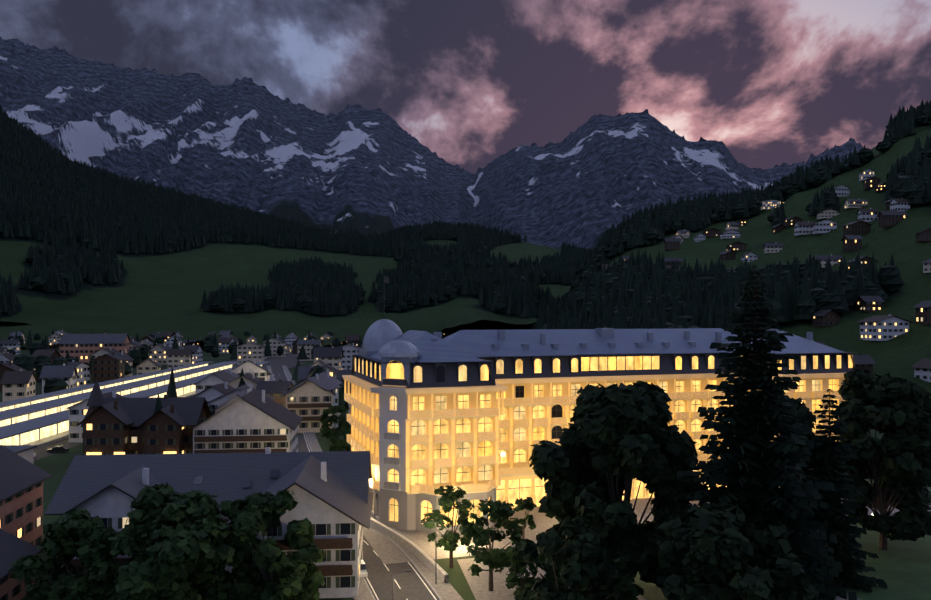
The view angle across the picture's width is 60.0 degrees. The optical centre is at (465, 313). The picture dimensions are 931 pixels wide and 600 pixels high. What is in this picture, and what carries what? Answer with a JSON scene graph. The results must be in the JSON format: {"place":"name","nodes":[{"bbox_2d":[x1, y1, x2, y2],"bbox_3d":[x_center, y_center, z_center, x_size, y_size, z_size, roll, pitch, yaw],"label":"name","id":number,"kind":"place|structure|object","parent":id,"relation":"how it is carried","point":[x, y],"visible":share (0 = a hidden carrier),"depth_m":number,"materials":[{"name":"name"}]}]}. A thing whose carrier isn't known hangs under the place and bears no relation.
{"place":"outdoors","nodes":[
{"label":"outdoors","id":0,"kind":"place"},
{"bbox_2d":[0,236,570,346],"bbox_3d":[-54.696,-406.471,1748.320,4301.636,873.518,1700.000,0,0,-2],"label":"terrain","id":1,"kind":"structure","parent":0,"point":[146,286],"depth_m":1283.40,"materials":[{"name":"green plant"}]},
{"bbox_2d":[267,365,462,599],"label":"road","id":2,"kind":"structure","parent":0,"point":[417,582],"depth_m":93.66,"materials":[{"name":"grey asphalt"}]},
{"bbox_2d":[0,37,863,251],"bbox_3d":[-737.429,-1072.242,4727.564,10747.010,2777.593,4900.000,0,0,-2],"label":"massif","id":3,"kind":"structure","parent":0,"point":[245,142],"depth_m":5455.03,"materials":[{"name":"grey stone"}]},
{"bbox_2d":[0,340,929,599],"bbox_3d":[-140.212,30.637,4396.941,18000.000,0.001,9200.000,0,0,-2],"label":"ground","id":4,"kind":"structure","parent":0,"point":[56,466],"depth_m":157.77,"materials":[{"name":"green plant"}]},
{"bbox_2d":[0,353,307,460],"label":"railway station","id":5,"kind":"object","parent":4,"relation":"on","point":[41,421],"visible":0.54,"depth_m":247.87,"materials":[{"name":"concrete"}]},
{"bbox_2d":[0,333,373,599],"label":"chalet buildings","id":6,"kind":"structure","parent":4,"relation":"on","point":[241,442],"depth_m":100.49,"materials":[{"name":"tile"}]},
{"bbox_2d":[34,445,367,577],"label":"parked cars","id":7,"kind":"object","parent":4,"relation":"on","point":[64,449],"visible":0.1,"depth_m":176.97,"materials":[{"name":"grey paint"}]},
{"bbox_2d":[0,328,530,441],"bbox_3d":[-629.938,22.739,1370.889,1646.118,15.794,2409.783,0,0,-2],"label":"village houses","id":8,"kind":"structure","parent":4,"relation":"on","point":[18,382],"depth_m":349.16,"materials":[{"name":"paint"}]},
{"bbox_2d":[7,405,643,599],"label":"street trees","id":9,"kind":"object","parent":4,"relation":"on","point":[193,549],"visible":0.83,"depth_m":78.81,"materials":[{"name":"green plant"}]},
{"bbox_2d":[370,518,448,582],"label":"retaining wall","id":10,"kind":"structure","parent":4,"relation":"on","point":[427,560],"depth_m":103.55,"materials":[{"name":"beige concrete"}]},
{"bbox_2d":[40,339,872,599],"bbox_3d":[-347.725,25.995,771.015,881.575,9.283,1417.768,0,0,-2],"label":"street lamps","id":11,"kind":"object","parent":4,"relation":"on","point":[374,518],"visible":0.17,"depth_m":90.98,"materials":[{"name":"grey metal"}]},
{"bbox_2d":[0,99,930,418],"bbox_3d":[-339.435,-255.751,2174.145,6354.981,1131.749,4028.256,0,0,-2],"label":"forest trees","id":12,"kind":"object","parent":4,"relation":"on","point":[54,199],"visible":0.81,"depth_m":1095.77,"materials":[{"name":"green plant"}]},
{"bbox_2d":[342,276,855,533],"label":"hotel building","id":13,"kind":"structure","parent":4,"relation":"on","point":[474,414],"depth_m":130.79,"materials":[{"name":"beige paint"}]},
{"bbox_2d":[0,0,930,173],"label":"sky","id":14,"kind":"structure","parent":0,"point":[777,82],"materials":[{"name":"purple"}]},
{"bbox_2d":[363,479,930,599],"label":"hotel grounds","id":15,"kind":"structure","parent":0,"point":[902,569],"depth_m":100.11,"materials":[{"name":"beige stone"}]},
{"bbox_2d":[514,368,930,599],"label":"deciduous trees","id":16,"kind":"object","parent":15,"relation":"on","point":[615,440],"visible":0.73,"depth_m":82.44,"materials":[{"name":"green plant"}]},
{"bbox_2d":[655,265,886,599],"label":"park spruce trees","id":17,"kind":"object","parent":15,"relation":"on","point":[758,475],"visible":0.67,"depth_m":79.13,"materials":[{"name":"green plant"}]},
{"bbox_2d":[610,124,930,401],"bbox_3d":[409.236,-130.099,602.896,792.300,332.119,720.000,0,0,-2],"label":"hill","id":18,"kind":"structure","parent":0,"point":[899,355],"depth_m":570.27,"materials":[{"name":"green plant"}]},
{"bbox_2d":[601,169,930,381],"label":"hillside houses","id":19,"kind":"structure","parent":18,"relation":"on","point":[880,328],"depth_m":581.76,"materials":[{"name":"paint"}]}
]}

